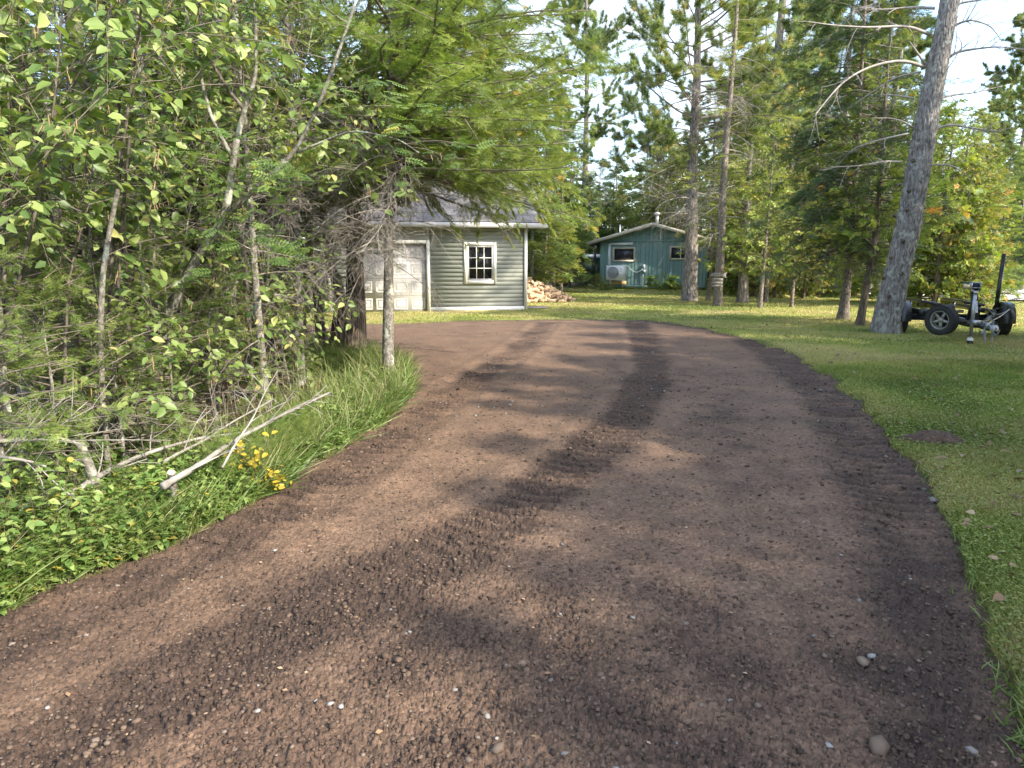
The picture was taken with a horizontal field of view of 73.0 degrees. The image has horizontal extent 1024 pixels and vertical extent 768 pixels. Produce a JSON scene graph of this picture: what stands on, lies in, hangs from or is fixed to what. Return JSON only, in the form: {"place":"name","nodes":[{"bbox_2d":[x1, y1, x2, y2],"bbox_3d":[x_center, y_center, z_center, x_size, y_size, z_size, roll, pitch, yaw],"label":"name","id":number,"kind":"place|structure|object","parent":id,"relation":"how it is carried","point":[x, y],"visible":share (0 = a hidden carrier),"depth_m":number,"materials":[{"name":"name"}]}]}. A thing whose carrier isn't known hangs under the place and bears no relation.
{"place":"outdoors","nodes":[
{"label":"outdoors","id":0,"kind":"place"},
{"bbox_2d":[0,2,195,400],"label":"fir tree","id":1,"kind":"object","parent":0,"point":[45,97],"visible":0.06,"depth_m":7.80,"materials":[{"name":"green plant"}]},
{"bbox_2d":[0,319,1023,767],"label":"driveway","id":2,"kind":"structure","parent":0,"point":[662,345],"depth_m":3.38,"materials":[{"name":"gravel"}]},
{"bbox_2d":[0,266,1023,749],"bbox_3d":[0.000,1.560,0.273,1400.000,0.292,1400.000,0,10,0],"label":"ground","id":3,"kind":"structure","parent":0,"point":[796,350],"depth_m":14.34,"materials":[{"name":"green plant"}]},
{"bbox_2d":[0,0,121,435],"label":"alder shrub","id":4,"kind":"object","parent":3,"relation":"on","point":[20,235],"visible":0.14,"depth_m":6.45,"materials":[{"name":"green plant"}]},
{"bbox_2d":[0,226,124,518],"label":"young fir","id":5,"kind":"object","parent":3,"relation":"on","point":[12,256],"visible":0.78,"depth_m":3.85,"materials":[{"name":"green plant"}]},
{"bbox_2d":[0,107,147,518],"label":"young fir","id":6,"kind":"object","parent":3,"relation":"on","point":[65,427],"visible":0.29,"depth_m":4.05,"materials":[{"name":"green plant"}]},
{"bbox_2d":[0,5,154,447],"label":"young fir","id":7,"kind":"object","parent":3,"relation":"on","point":[42,97],"visible":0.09,"depth_m":5.33,"materials":[{"name":"green plant"}]},
{"bbox_2d":[0,0,155,377],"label":"fir tree","id":8,"kind":"object","parent":3,"relation":"on","point":[20,80],"depth_m":9.87,"materials":[{"name":"green plant"}]},
{"bbox_2d":[0,256,166,518],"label":"young fir","id":9,"kind":"object","parent":3,"relation":"on","point":[66,313],"visible":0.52,"depth_m":4.31,"materials":[{"name":"green plant"}]},
{"bbox_2d":[0,138,166,477],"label":"young fir","id":10,"kind":"object","parent":3,"relation":"on","point":[64,269],"visible":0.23,"depth_m":4.79,"materials":[{"name":"green plant"}]},
{"bbox_2d":[0,1,168,400],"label":"fir tree","id":11,"kind":"object","parent":3,"relation":"on","point":[3,178],"visible":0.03,"depth_m":8.10,"materials":[{"name":"green plant"}]},
{"bbox_2d":[75,441,102,492],"bbox_3d":[-2.502,0.606,4.140,0.145,0.545,0.065,-7,12,-35],"label":"tree stump","id":12,"kind":"object","parent":3,"relation":"on","point":[90,469],"visible":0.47,"depth_m":4.10,"materials":[{"name":"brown wood"}]},
{"bbox_2d":[97,188,120,475],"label":"cut sapling","id":13,"kind":"object","parent":3,"relation":"on","point":[100,352],"visible":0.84,"depth_m":4.50,"materials":[{"name":"grey wood"}]},
{"bbox_2d":[20,296,208,474],"bbox_3d":[-2.689,0.126,4.757,1.316,1.482,1.316,-5,11,-28],"label":"young fir","id":14,"kind":"object","parent":3,"relation":"on","point":[124,320],"visible":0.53,"depth_m":4.77,"materials":[{"name":"green plant"}]},
{"bbox_2d":[0,110,248,455],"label":"young fir","id":15,"kind":"object","parent":3,"relation":"on","point":[87,277],"visible":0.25,"depth_m":5.31,"materials":[{"name":"green plant"}]},
{"bbox_2d":[10,260,240,483],"bbox_3d":[-2.707,0.032,4.665,1.433,1.706,0.996,1,10,6],"label":"alder shrub","id":16,"kind":"object","parent":3,"relation":"on","point":[168,401],"visible":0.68,"depth_m":4.62,"materials":[{"name":"green plant"}]},
{"bbox_2d":[114,139,140,472],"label":"thin sapling","id":17,"kind":"object","parent":3,"relation":"on","point":[119,261],"visible":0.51,"depth_m":4.88,"materials":[{"name":"grey plant"}]},
{"bbox_2d":[0,0,262,397],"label":"fir tree","id":18,"kind":"object","parent":3,"relation":"on","point":[78,40],"visible":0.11,"depth_m":8.11,"materials":[{"name":"green plant"}]},
{"bbox_2d":[4,0,278,377],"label":"fir tree","id":19,"kind":"object","parent":3,"relation":"on","point":[156,70],"visible":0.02,"depth_m":9.64,"materials":[{"name":"green plant"}]},
{"bbox_2d":[10,106,281,438],"bbox_3d":[-3.504,-0.956,6.501,2.228,3.125,1.986,4,11,23],"label":"young fir","id":20,"kind":"object","parent":3,"relation":"on","point":[156,256],"visible":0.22,"depth_m":6.45,"materials":[{"name":"green plant"}]},
{"bbox_2d":[0,0,305,330],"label":"alder shrub","id":21,"kind":"object","parent":3,"relation":"on","point":[118,33],"visible":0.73,"depth_m":4.20,"materials":[{"name":"green plant"}]},
{"bbox_2d":[7,0,303,399],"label":"fir tree","id":22,"kind":"object","parent":3,"relation":"on","point":[185,141],"visible":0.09,"depth_m":8.07,"materials":[{"name":"green plant"}]},
{"bbox_2d":[81,222,243,449],"bbox_3d":[-2.676,-0.268,5.502,1.271,2.000,1.426,5,11,24],"label":"young fir","id":23,"kind":"object","parent":3,"relation":"on","point":[177,318],"visible":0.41,"depth_m":5.38,"materials":[{"name":"green plant"}]},
{"bbox_2d":[0,0,328,489],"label":"alder shrub","id":24,"kind":"object","parent":3,"relation":"on","point":[76,140],"visible":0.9,"depth_m":4.16,"materials":[{"name":"green plant"}]},
{"bbox_2d":[21,0,312,384],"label":"fir tree","id":25,"kind":"object","parent":3,"relation":"on","point":[197,242],"visible":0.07,"depth_m":9.41,"materials":[{"name":"green plant"}]},
{"bbox_2d":[58,411,277,500],"bbox_3d":[-2.424,0.527,4.739,0.607,0.583,1.992,5,11,26],"label":"fallen branch","id":26,"kind":"object","parent":3,"relation":"on","point":[127,461],"visible":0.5,"depth_m":4.62,"materials":[{"name":"grey wood"}]},
{"bbox_2d":[0,0,346,433],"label":"alder shrub","id":27,"kind":"object","parent":3,"relation":"on","point":[217,115],"visible":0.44,"depth_m":5.52,"materials":[{"name":"green plant"}]},
{"bbox_2d":[43,0,316,398],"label":"fir tree","id":28,"kind":"object","parent":3,"relation":"on","point":[212,168],"visible":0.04,"depth_m":8.59,"materials":[{"name":"green plant"}]},
{"bbox_2d":[13,0,348,451],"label":"alder shrub","id":29,"kind":"object","parent":3,"relation":"on","point":[118,51],"visible":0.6,"depth_m":5.00,"materials":[{"name":"green plant"}]},
{"bbox_2d":[109,247,304,447],"bbox_3d":[-2.644,-0.278,6.076,1.645,1.852,1.645,3,10,15],"label":"young fir","id":30,"kind":"object","parent":3,"relation":"on","point":[209,316],"visible":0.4,"depth_m":5.98,"materials":[{"name":"green plant"}]},
{"bbox_2d":[0,362,414,615],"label":"leafy weeds","id":31,"kind":"object","parent":3,"relation":"on","point":[69,509],"visible":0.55,"depth_m":3.82,"materials":[{"name":"green plant"}]},
{"bbox_2d":[0,370,183,469],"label":"fallen branch","id":32,"kind":"object","parent":31,"relation":"on","point":[73,441],"visible":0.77,"depth_m":4.03,"materials":[{"name":"grey wood"}]},
{"bbox_2d":[160,384,272,463],"bbox_3d":[-2.291,0.243,5.250,0.551,0.368,1.334,0,10,0],"label":"fallen branch","id":33,"kind":"object","parent":31,"relation":"on","point":[184,449],"visible":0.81,"depth_m":5.03,"materials":[{"name":"grey wood"}]},
{"bbox_2d":[0,333,431,615],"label":"bank grass","id":34,"kind":"structure","parent":3,"relation":"on","point":[345,362],"depth_m":5.43,"materials":[{"name":"green plant"}]},
{"bbox_2d":[83,0,370,377],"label":"fir tree","id":35,"kind":"object","parent":3,"relation":"on","point":[255,207],"visible":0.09,"depth_m":9.91,"materials":[{"name":"green plant"}]},
{"bbox_2d":[121,235,340,444],"bbox_3d":[-2.378,-0.259,5.721,1.659,1.911,1.629,0,10,0],"label":"alder shrub","id":36,"kind":"object","parent":3,"relation":"on","point":[233,344],"visible":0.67,"depth_m":5.69,"materials":[{"name":"green plant"}]},
{"bbox_2d":[24,0,441,417],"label":"alder shrub","id":37,"kind":"object","parent":3,"relation":"on","point":[259,107],"visible":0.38,"depth_m":6.22,"materials":[{"name":"green plant"}]},
{"bbox_2d":[144,0,343,400],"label":"fir tree","id":38,"kind":"object","parent":3,"relation":"on","point":[246,285],"visible":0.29,"depth_m":7.92,"materials":[{"name":"green plant"}]},
{"bbox_2d":[147,0,363,407],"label":"fir tree","id":39,"kind":"object","parent":3,"relation":"on","point":[256,292],"visible":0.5,"depth_m":7.29,"materials":[{"name":"green plant"}]},
{"bbox_2d":[222,429,292,494],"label":"flowers","id":40,"kind":"object","parent":3,"relation":"on","point":[255,458],"visible":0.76,"depth_m":4.72,"materials":[{"name":"yellow plant"}]},
{"bbox_2d":[201,398,325,484],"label":"horsetails","id":41,"kind":"object","parent":3,"relation":"on","point":[303,420],"visible":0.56,"depth_m":5.11,"materials":[{"name":"green plant"}]},
{"bbox_2d":[112,0,423,394],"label":"alder shrub","id":42,"kind":"object","parent":3,"relation":"on","point":[352,57],"visible":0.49,"depth_m":7.42,"materials":[{"name":"green plant"}]},
{"bbox_2d":[179,0,366,345],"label":"fir tree","id":43,"kind":"object","parent":3,"relation":"on","point":[289,231],"visible":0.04,"depth_m":12.12,"materials":[{"name":"green plant"}]},
{"bbox_2d":[224,288,334,393],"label":"young fir","id":44,"kind":"object","parent":3,"relation":"on","point":[308,360],"visible":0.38,"depth_m":8.54,"materials":[{"name":"green plant"}]},
{"bbox_2d":[216,219,357,414],"bbox_3d":[-2.510,-0.750,7.858,1.575,2.249,1.413,-5,11,-24],"label":"alder shrub","id":45,"kind":"object","parent":3,"relation":"on","point":[298,316],"visible":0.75,"depth_m":7.87,"materials":[{"name":"green plant"}]},
{"bbox_2d":[200,2,384,344],"bbox_3d":[-3.854,-4.003,13.037,4.185,6.842,3.905,3,10,15],"label":"cedar tree","id":46,"kind":"object","parent":3,"relation":"on","point":[321,320],"visible":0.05,"depth_m":13.30,"materials":[{"name":"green plant"}]},
{"bbox_2d":[224,0,387,346],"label":"cedar tree","id":47,"kind":"object","parent":3,"relation":"on","point":[340,325],"visible":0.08,"depth_m":12.97,"materials":[{"name":"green plant"}]},
{"bbox_2d":[117,0,498,442],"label":"rowan tree","id":48,"kind":"object","parent":3,"relation":"on","point":[227,212],"visible":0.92,"depth_m":5.20,"materials":[{"name":"green plant"}]},
{"bbox_2d":[155,0,471,386],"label":"fir tree","id":49,"kind":"object","parent":3,"relation":"on","point":[297,228],"visible":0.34,"depth_m":8.86,"materials":[{"name":"green plant"}]},
{"bbox_2d":[224,0,419,349],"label":"fir tree","id":50,"kind":"object","parent":3,"relation":"on","point":[303,221],"visible":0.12,"depth_m":11.08,"materials":[{"name":"green plant"}]},
{"bbox_2d":[117,0,605,349],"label":"cedar tree","id":51,"kind":"object","parent":3,"relation":"on","point":[360,328],"visible":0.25,"depth_m":10.47,"materials":[{"name":"green plant"}]},
{"bbox_2d":[172,0,649,371],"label":"fir tree","id":52,"kind":"object","parent":3,"relation":"on","point":[432,31],"visible":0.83,"depth_m":8.17,"materials":[{"name":"green plant"}]},
{"bbox_2d":[304,173,547,312],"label":"garage","id":53,"kind":"structure","parent":3,"relation":"on","point":[495,276],"depth_m":22.21,"materials":[{"name":"grey wood"}]},
{"bbox_2d":[363,243,426,311],"bbox_3d":[-3.828,-3.359,21.979,2.212,2.165,0.053,-2,10,-11],"label":"garage door","id":54,"kind":"structure","parent":53,"relation":"in","point":[407,303],"depth_m":22.03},
{"bbox_2d":[464,242,496,283],"bbox_3d":[-1.024,-3.899,22.311,1.055,1.318,0.066,-2,10,-11],"label":"window","id":55,"kind":"structure","parent":53,"relation":"in","point":[483,271],"depth_m":22.31,"materials":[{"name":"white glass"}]},
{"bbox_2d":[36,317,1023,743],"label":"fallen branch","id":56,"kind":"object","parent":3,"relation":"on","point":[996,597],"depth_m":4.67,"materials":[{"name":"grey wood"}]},
{"bbox_2d":[523,124,567,283],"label":"spruce tree","id":57,"kind":"object","parent":3,"relation":"on","point":[532,244],"visible":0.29,"depth_m":30.09,"materials":[{"name":"green plant"}]},
{"bbox_2d":[523,69,579,284],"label":"spruce tree","id":58,"kind":"object","parent":3,"relation":"on","point":[566,259],"visible":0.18,"depth_m":32.95,"materials":[{"name":"green plant"}]},
{"bbox_2d":[529,135,586,287],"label":"spruce tree","id":59,"kind":"object","parent":3,"relation":"on","point":[567,234],"visible":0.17,"depth_m":35.08,"materials":[{"name":"green plant"}]},
{"bbox_2d":[539,97,597,290],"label":"spruce tree","id":60,"kind":"object","parent":3,"relation":"on","point":[582,242],"visible":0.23,"depth_m":36.93,"materials":[{"name":"green plant"}]},
{"bbox_2d":[548,133,598,287],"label":"spruce tree","id":61,"kind":"object","parent":3,"relation":"on","point":[592,270],"visible":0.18,"depth_m":42.62,"materials":[{"name":"green plant"}]},
{"bbox_2d":[528,0,649,284],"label":"pine tree","id":62,"kind":"object","parent":3,"relation":"on","point":[607,34],"visible":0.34,"depth_m":43.09,"materials":[{"name":"green plant"}]},
{"bbox_2d":[574,156,617,278],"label":"spruce tree","id":63,"kind":"object","parent":3,"relation":"on","point":[599,186],"visible":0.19,"depth_m":54.83,"materials":[{"name":"green plant"}]},
{"bbox_2d":[593,145,638,232],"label":"spruce tree","id":64,"kind":"object","parent":3,"relation":"on","point":[617,171],"visible":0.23,"depth_m":60.70,"materials":[{"name":"green plant"}]},
{"bbox_2d":[592,182,640,246],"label":"tree","id":65,"kind":"object","parent":3,"relation":"on","point":[620,191],"visible":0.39,"depth_m":54.15,"materials":[{"name":"green plant"}]},
{"bbox_2d":[621,146,670,231],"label":"spruce tree","id":66,"kind":"object","parent":3,"relation":"on","point":[640,210],"visible":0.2,"depth_m":50.63,"materials":[{"name":"green plant"}]},
{"bbox_2d":[586,212,715,288],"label":"cabin","id":67,"kind":"object","parent":3,"relation":"on","point":[671,262],"visible":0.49,"depth_m":40.56,"materials":[{"name":"teal wood"}]},
{"bbox_2d":[606,242,632,286],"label":"heat pump","id":68,"kind":"object","parent":67,"relation":"attached to","point":[615,272],"visible":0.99,"depth_m":40.95,"materials":[{"name":"white paint"}]},
{"bbox_2d":[622,140,698,229],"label":"spruce tree","id":69,"kind":"object","parent":3,"relation":"on","point":[671,169],"visible":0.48,"depth_m":48.89,"materials":[{"name":"green plant"}]},
{"bbox_2d":[654,133,716,233],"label":"broadleaf tree","id":70,"kind":"object","parent":3,"relation":"on","point":[684,199],"visible":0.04,"depth_m":50.88,"materials":[{"name":"green plant"}]},
{"bbox_2d":[680,93,745,300],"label":"spruce tree","id":71,"kind":"object","parent":3,"relation":"on","point":[710,281],"visible":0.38,"depth_m":27.53,"materials":[{"name":"green plant"}]},
{"bbox_2d":[568,0,875,300],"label":"pine tree","id":72,"kind":"object","parent":3,"relation":"on","point":[659,130],"visible":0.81,"depth_m":25.09,"materials":[{"name":"green plant"}]},
{"bbox_2d":[673,0,772,281],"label":"pine tree","id":73,"kind":"object","parent":3,"relation":"on","point":[703,155],"visible":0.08,"depth_m":43.96,"materials":[{"name":"green plant"}]},
{"bbox_2d":[674,0,810,280],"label":"spruce tree","id":74,"kind":"object","parent":3,"relation":"on","point":[746,35],"visible":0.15,"depth_m":32.19,"materials":[{"name":"green plant"}]},
{"bbox_2d":[664,0,821,306],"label":"spruce tree","id":75,"kind":"object","parent":3,"relation":"on","point":[725,153],"visible":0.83,"depth_m":24.12,"materials":[{"name":"green plant"}]},
{"bbox_2d":[684,77,815,302],"bbox_3d":[9.080,-7.296,26.663,4.688,8.586,4.943,0,10,0],"label":"cedar tree","id":76,"kind":"object","parent":3,"relation":"on","point":[742,295],"visible":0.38,"depth_m":26.70,"materials":[{"name":"green plant"}]},
{"bbox_2d":[714,139,799,295],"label":"cedar tree","id":77,"kind":"object","parent":3,"relation":"on","point":[752,284],"visible":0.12,"depth_m":32.15,"materials":[{"name":"green plant"}]},
{"bbox_2d":[504,284,1023,765],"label":"rough grass","id":78,"kind":"structure","parent":3,"relation":"on","point":[996,678],"depth_m":3.37,"materials":[{"name":"green plant"}]},
{"bbox_2d":[727,108,811,302],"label":"cedar tree","id":79,"kind":"object","parent":3,"relation":"on","point":[766,295],"visible":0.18,"depth_m":26.54,"materials":[{"name":"green plant"}]},
{"bbox_2d":[718,122,823,307],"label":"cedar tree","id":80,"kind":"object","parent":3,"relation":"on","point":[736,236],"visible":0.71,"depth_m":23.43,"materials":[{"name":"green plant"}]},
{"bbox_2d":[673,0,869,289],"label":"pine tree","id":81,"kind":"object","parent":3,"relation":"on","point":[779,41],"visible":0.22,"depth_m":33.53,"materials":[{"name":"green plant"}]},
{"bbox_2d":[748,168,808,297],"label":"cedar tree","id":82,"kind":"object","parent":3,"relation":"on","point":[774,293],"visible":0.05,"depth_m":31.15,"materials":[{"name":"green plant"}]},
{"bbox_2d":[751,168,838,306],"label":"cedar tree","id":83,"kind":"object","parent":3,"relation":"on","point":[791,303],"visible":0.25,"depth_m":24.09,"materials":[{"name":"green plant"}]},
{"bbox_2d":[777,182,834,298],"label":"cedar tree","id":84,"kind":"object","parent":3,"relation":"on","point":[810,293],"visible":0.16,"depth_m":29.80,"materials":[{"name":"green plant"}]},
{"bbox_2d":[761,0,909,294],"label":"pine tree","id":85,"kind":"object","parent":3,"relation":"on","point":[834,14],"visible":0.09,"depth_m":30.81,"materials":[{"name":"green plant"}]},
{"bbox_2d":[742,0,975,319],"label":"spruce tree","id":86,"kind":"object","parent":3,"relation":"on","point":[843,312],"visible":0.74,"depth_m":17.13,"materials":[{"name":"green plant"}]},
{"bbox_2d":[819,127,905,299],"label":"cedar tree","id":87,"kind":"object","parent":3,"relation":"on","point":[857,284],"visible":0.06,"depth_m":27.45,"materials":[{"name":"green plant"}]},
{"bbox_2d":[773,0,963,325],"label":"cedar tree","id":88,"kind":"object","parent":3,"relation":"on","point":[876,222],"visible":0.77,"depth_m":16.21,"materials":[{"name":"green plant"}]},
{"bbox_2d":[828,0,964,298],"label":"pine tree","id":89,"kind":"object","parent":3,"relation":"on","point":[922,43],"visible":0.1,"depth_m":27.95,"materials":[{"name":"green plant"}]},
{"bbox_2d":[782,0,1023,333],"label":"leaning pine","id":90,"kind":"object","parent":3,"relation":"on","point":[890,302],"visible":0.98,"depth_m":14.46,"materials":[{"name":"grey plant"}]},
{"bbox_2d":[874,123,979,305],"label":"cedar tree","id":91,"kind":"object","parent":3,"relation":"on","point":[931,287],"visible":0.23,"depth_m":24.07,"materials":[{"name":"green plant"}]},
{"bbox_2d":[892,430,966,446],"bbox_3d":[3.659,0.507,6.054,1.200,0.222,0.780,0,10,0],"label":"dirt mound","id":92,"kind":"object","parent":3,"relation":"on","point":[934,436],"visible":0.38,"depth_m":5.96,"materials":[{"name":"soil"}]},
{"bbox_2d":[879,94,1008,306],"bbox_3d":[14.677,-6.031,23.473,3.930,7.136,3.956,4,11,23],"label":"cedar tree","id":93,"kind":"object","parent":3,"relation":"on","point":[960,267],"visible":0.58,"depth_m":23.16,"materials":[{"name":"green plant"}]},
{"bbox_2d":[900,254,1015,343],"bbox_3d":[9.599,-1.939,15.020,2.190,1.745,5.310,3,10,17],"label":"trailer","id":94,"kind":"object","parent":3,"relation":"on","point":[940,319],"visible":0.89,"depth_m":13.89,"materials":[{"name":"metal"}]},
{"bbox_2d":[912,104,1020,304],"bbox_3d":[15.883,-6.163,24.596,3.546,7.081,3.445,5,11,27],"label":"cedar tree","id":95,"kind":"object","parent":3,"relation":"on","point":[985,175],"visible":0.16,"depth_m":24.01,"materials":[{"name":"green plant"}]},
{"bbox_2d":[929,141,1023,308],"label":"cedar tree","id":96,"kind":"object","parent":3,"relation":"on","point":[985,221],"visible":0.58,"depth_m":23.27,"materials":[{"name":"green plant"}]},
{"bbox_2d":[949,156,1023,304],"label":"cedar tree","id":97,"kind":"object","parent":3,"relation":"on","point":[1010,285],"visible":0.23,"depth_m":24.81,"materials":[{"name":"green plant"}]},
{"bbox_2d":[965,111,1021,260],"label":"spruce tree","id":98,"kind":"object","parent":3,"relation":"on","point":[993,138],"visible":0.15,"depth_m":32.17,"materials":[{"name":"green plant"}]},
{"bbox_2d":[967,11,1023,275],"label":"pine tree","id":99,"kind":"object","parent":3,"relation":"on","point":[1013,53],"visible":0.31,"depth_m":40.07,"materials":[{"name":"green plant"}]},
{"bbox_2d":[979,57,1023,289],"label":"pine tree","id":100,"kind":"object","parent":3,"relation":"on","point":[1019,71],"visible":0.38,"depth_m":37.34,"materials":[{"name":"green plant"}]},
{"bbox_2d":[980,168,1023,308],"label":"spruce tree","id":101,"kind":"object","parent":3,"relation":"on","point":[1019,258],"visible":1,"depth_m":14.40,"materials":[{"name":"green plant"}]},
{"bbox_2d":[983,132,1023,293],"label":"spruce tree","id":102,"kind":"object","parent":3,"relation":"on","point":[1014,209],"visible":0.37,"depth_m":28.53,"materials":[{"name":"green plant"}]},
{"bbox_2d":[998,137,1023,293],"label":"spruce tree","id":103,"kind":"object","parent":3,"relation":"on","point":[1020,203],"visible":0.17,"depth_m":32.12,"materials":[{"name":"green plant"}]},
{"bbox_2d":[6,0,1023,244],"label":"sky","id":104,"kind":"structure","parent":0,"point":[967,64],"materials":[{"name":"white"}]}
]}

